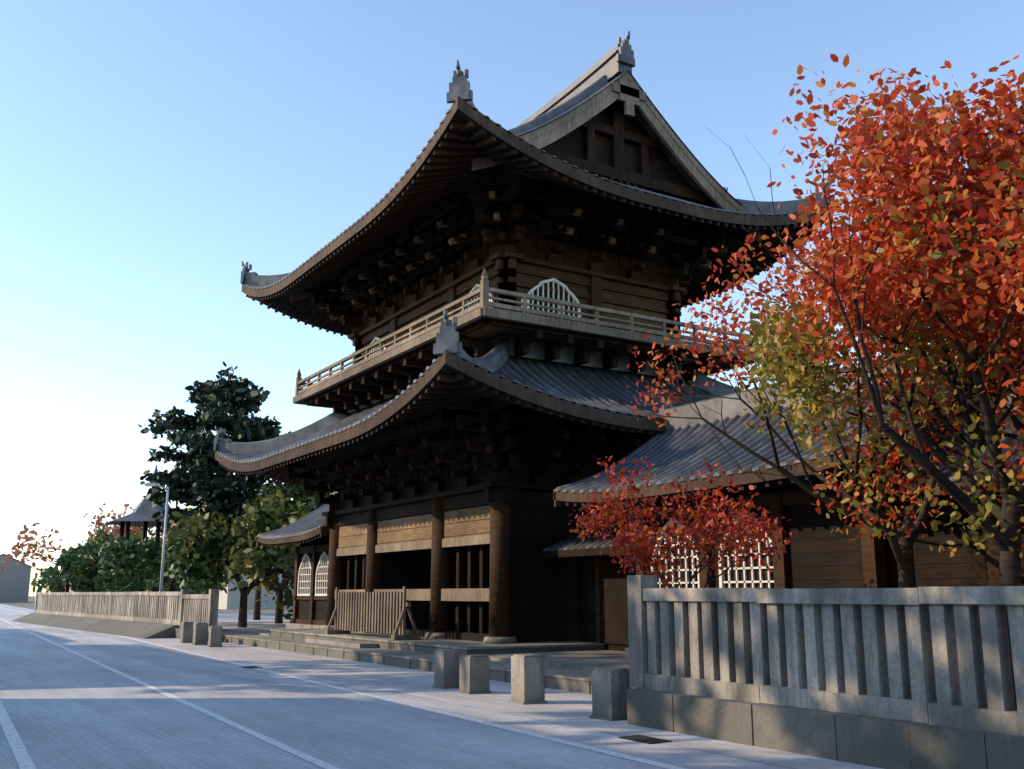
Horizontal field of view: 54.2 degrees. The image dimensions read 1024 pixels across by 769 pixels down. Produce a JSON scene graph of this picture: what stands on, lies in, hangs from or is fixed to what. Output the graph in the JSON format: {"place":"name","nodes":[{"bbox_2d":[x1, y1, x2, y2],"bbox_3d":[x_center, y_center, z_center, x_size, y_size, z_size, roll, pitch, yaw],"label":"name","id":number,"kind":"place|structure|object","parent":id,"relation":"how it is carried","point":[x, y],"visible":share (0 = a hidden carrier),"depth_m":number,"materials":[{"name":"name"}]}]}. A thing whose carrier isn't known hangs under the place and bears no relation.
{"place":"outdoors","nodes":[
{"label":"outdoors","id":0,"kind":"place"},
{"bbox_2d":[1,503,167,571],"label":"pink tree","id":1,"kind":"object","parent":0,"point":[115,529],"depth_m":76.60,"materials":[{"name":"pink plant"}]},
{"bbox_2d":[0,596,292,616],"bbox_3d":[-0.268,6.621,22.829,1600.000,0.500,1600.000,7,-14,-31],"label":"wall","id":2,"kind":"structure","parent":0,"point":[30,604],"depth_m":101.89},
{"bbox_2d":[31,567,181,592],"bbox_3d":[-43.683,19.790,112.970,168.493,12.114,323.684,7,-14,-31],"label":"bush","id":3,"kind":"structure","parent":2,"relation":"on","point":[33,583],"depth_m":228.25,"materials":[{"name":"green plant"}]},
{"bbox_2d":[0,553,293,608],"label":"houses","id":4,"kind":"structure","parent":2,"relation":"on","point":[14,582],"depth_m":187.06,"materials":[{"name":"paint"}]},
{"bbox_2d":[257,492,336,546],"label":"wing roof","id":5,"kind":"structure","parent":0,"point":[310,529],"depth_m":36.13,"materials":[{"name":"grey tile"}]},
{"bbox_2d":[0,604,794,768],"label":"road","id":6,"kind":"structure","parent":0,"point":[71,699],"depth_m":12.19,"materials":[{"name":"grey asphalt"}]},
{"bbox_2d":[2,614,987,768],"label":"sidewalk","id":7,"kind":"structure","parent":0,"point":[567,707],"depth_m":15.83,"materials":[{"name":"grey concrete"}]},
{"bbox_2d":[12,589,218,641],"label":"stone fence","id":8,"kind":"object","parent":7,"relation":"on","point":[147,615],"visible":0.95,"depth_m":41.23,"materials":[{"name":"grey stone"}]},
{"bbox_2d":[82,524,168,591],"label":"young tree","id":9,"kind":"object","parent":7,"relation":"on","point":[101,537],"visible":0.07,"depth_m":73.66,"materials":[{"name":"green plant"}]},
{"bbox_2d":[36,535,232,593],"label":"bushes","id":10,"kind":"object","parent":7,"relation":"on","point":[80,559],"depth_m":51.67,"materials":[{"name":"green plant"}]},
{"bbox_2d":[104,464,177,591],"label":"pavilion","id":11,"kind":"structure","parent":7,"relation":"on","point":[143,512],"depth_m":66.41,"materials":[{"name":"tile"}]},
{"bbox_2d":[145,483,168,591],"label":"poles","id":12,"kind":"object","parent":7,"relation":"on","point":[164,541],"visible":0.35,"depth_m":43.85,"materials":[{"name":"metal"}]},
{"bbox_2d":[138,361,290,579],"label":"conifer","id":13,"kind":"object","parent":7,"relation":"on","point":[194,440],"depth_m":48.82,"materials":[{"name":"green plant"}]},
{"bbox_2d":[169,489,291,619],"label":"young tree","id":14,"kind":"object","parent":7,"relation":"on","point":[257,611],"depth_m":60.52,"materials":[{"name":"plant"}]},
{"bbox_2d":[166,481,307,627],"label":"young tree","id":15,"kind":"object","parent":7,"relation":"on","point":[275,505],"depth_m":46.19,"materials":[{"name":"green plant"}]},
{"bbox_2d":[205,482,330,622],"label":"young tree","id":16,"kind":"object","parent":7,"relation":"on","point":[247,552],"depth_m":45.39,"materials":[{"name":"green plant"}]},
{"bbox_2d":[216,482,321,623],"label":"young tree","id":17,"kind":"object","parent":7,"relation":"on","point":[278,616],"depth_m":53.24,"materials":[{"name":"green plant"}]},
{"bbox_2d":[179,621,630,720],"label":"bollards","id":18,"kind":"object","parent":7,"relation":"on","point":[466,674],"visible":0.98,"depth_m":14.55,"materials":[{"name":"stone"}]},
{"bbox_2d":[222,628,986,693],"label":"platform","id":19,"kind":"structure","parent":7,"relation":"on","point":[570,665],"depth_m":22.41,"materials":[{"name":"stone"}]},
{"bbox_2d":[285,544,328,628],"bbox_3d":[-5.009,7.241,35.670,4.200,2.950,5.800,7,-14,-31],"label":"window wall","id":20,"kind":"structure","parent":19,"relation":"on","point":[310,587],"depth_m":35.58,"materials":[{"name":"brown wood"}]},
{"bbox_2d":[325,586,419,639],"bbox_3d":[-3.749,6.002,26.410,0.700,1.280,4.700,7,-14,-31],"label":"barrier","id":21,"kind":"object","parent":19,"relation":"on","point":[378,612],"visible":1,"depth_m":26.04,"materials":[{"name":"brown wood"}]},
{"bbox_2d":[321,481,642,643],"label":"gate","id":22,"kind":"structure","parent":19,"relation":"on","point":[468,563],"depth_m":24.88,"materials":[{"name":"brown wood"}]},
{"bbox_2d":[281,394,655,511],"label":"brackets","id":23,"kind":"object","parent":22,"relation":"on","point":[487,443],"visible":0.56,"depth_m":24.86,"materials":[{"name":"brown wood"}]},
{"bbox_2d":[213,309,738,492],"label":"roof","id":24,"kind":"structure","parent":23,"relation":"on","point":[590,393],"depth_m":23.83,"materials":[{"name":"tile"}]},
{"bbox_2d":[293,268,757,414],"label":"balcony","id":25,"kind":"structure","parent":24,"relation":"attached to","point":[406,362],"depth_m":25.61,"materials":[{"name":"brown wood"}]},
{"bbox_2d":[348,251,686,438],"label":"wall","id":26,"kind":"structure","parent":25,"relation":"on","point":[513,271],"depth_m":27.06,"materials":[{"name":"brown wood"}]},
{"bbox_2d":[299,165,744,332],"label":"brackets","id":27,"kind":"object","parent":26,"relation":"on","point":[463,240],"visible":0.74,"depth_m":27.19,"materials":[{"name":"brown wood"}]},
{"bbox_2d":[290,72,761,301],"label":"gables","id":28,"kind":"object","parent":27,"relation":"on","point":[602,133],"visible":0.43,"depth_m":26.61,"materials":[{"name":"brown wood"}]},
{"bbox_2d":[240,31,832,337],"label":"roof","id":29,"kind":"structure","parent":27,"relation":"on","point":[466,132],"depth_m":26.46,"materials":[{"name":"tile"}]},
{"bbox_2d":[541,519,635,650],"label":"connectors","id":30,"kind":"object","parent":19,"relation":"on","point":[602,602],"visible":0.48,"depth_m":22.99,"materials":[{"name":"brown wood"}]},
{"bbox_2d":[627,575,1023,768],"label":"stone fence","id":31,"kind":"object","parent":7,"relation":"on","point":[889,678],"visible":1,"depth_m":9.72,"materials":[{"name":"grey stone"}]},
{"bbox_2d":[0,0,1023,595],"label":"sky","id":32,"kind":"structure","parent":0,"point":[150,150],"materials":[{"name":"blue"}]},
{"bbox_2d":[568,455,793,587],"bbox_3d":[2.595,2.787,14.038,3.104,3.705,3.122,7,-14,-31],"label":"shrub","id":33,"kind":"object","parent":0,"point":[642,542],"depth_m":14.00,"materials":[{"name":"red plant"}]},
{"bbox_2d":[625,483,998,658],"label":"building wall","id":34,"kind":"structure","parent":0,"point":[818,554],"depth_m":16.78,"materials":[{"name":"brown wood"}]},
{"bbox_2d":[553,351,960,507],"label":"wing roof","id":35,"kind":"structure","parent":34,"relation":"on","point":[681,448],"depth_m":19.26,"materials":[{"name":"grey tile"}]},
{"bbox_2d":[626,220,1022,587],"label":"tree","id":36,"kind":"object","parent":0,"point":[778,364],"depth_m":11.94,"materials":[{"name":"green plant"}]},
{"bbox_2d":[709,53,1023,708],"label":"tree","id":37,"kind":"object","parent":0,"point":[858,161],"depth_m":9.94,"materials":[{"name":"plant"}]},
{"bbox_2d":[739,55,1023,470],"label":"tree","id":38,"kind":"object","parent":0,"point":[1010,223],"depth_m":9.57,"materials":[{"name":"red plant"}]},
{"bbox_2d":[779,217,1023,557],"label":"foliage","id":39,"kind":"object","parent":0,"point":[990,373],"depth_m":10.93,"materials":[{"name":"plant"}]},
{"bbox_2d":[836,60,1023,302],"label":"tree","id":40,"kind":"object","parent":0,"point":[970,129],"depth_m":9.28,"materials":[{"name":"red plant"}]},
{"bbox_2d":[881,496,1023,682],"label":"wall","id":41,"kind":"structure","parent":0,"point":[934,567],"depth_m":14.81,"materials":[{"name":"wood"}]},
{"bbox_2d":[875,378,1023,505],"bbox_3d":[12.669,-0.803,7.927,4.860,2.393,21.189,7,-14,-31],"label":"autumn tree","id":42,"kind":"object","parent":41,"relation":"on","point":[944,470],"depth_m":14.36,"materials":[{"name":"plant"}]}
]}

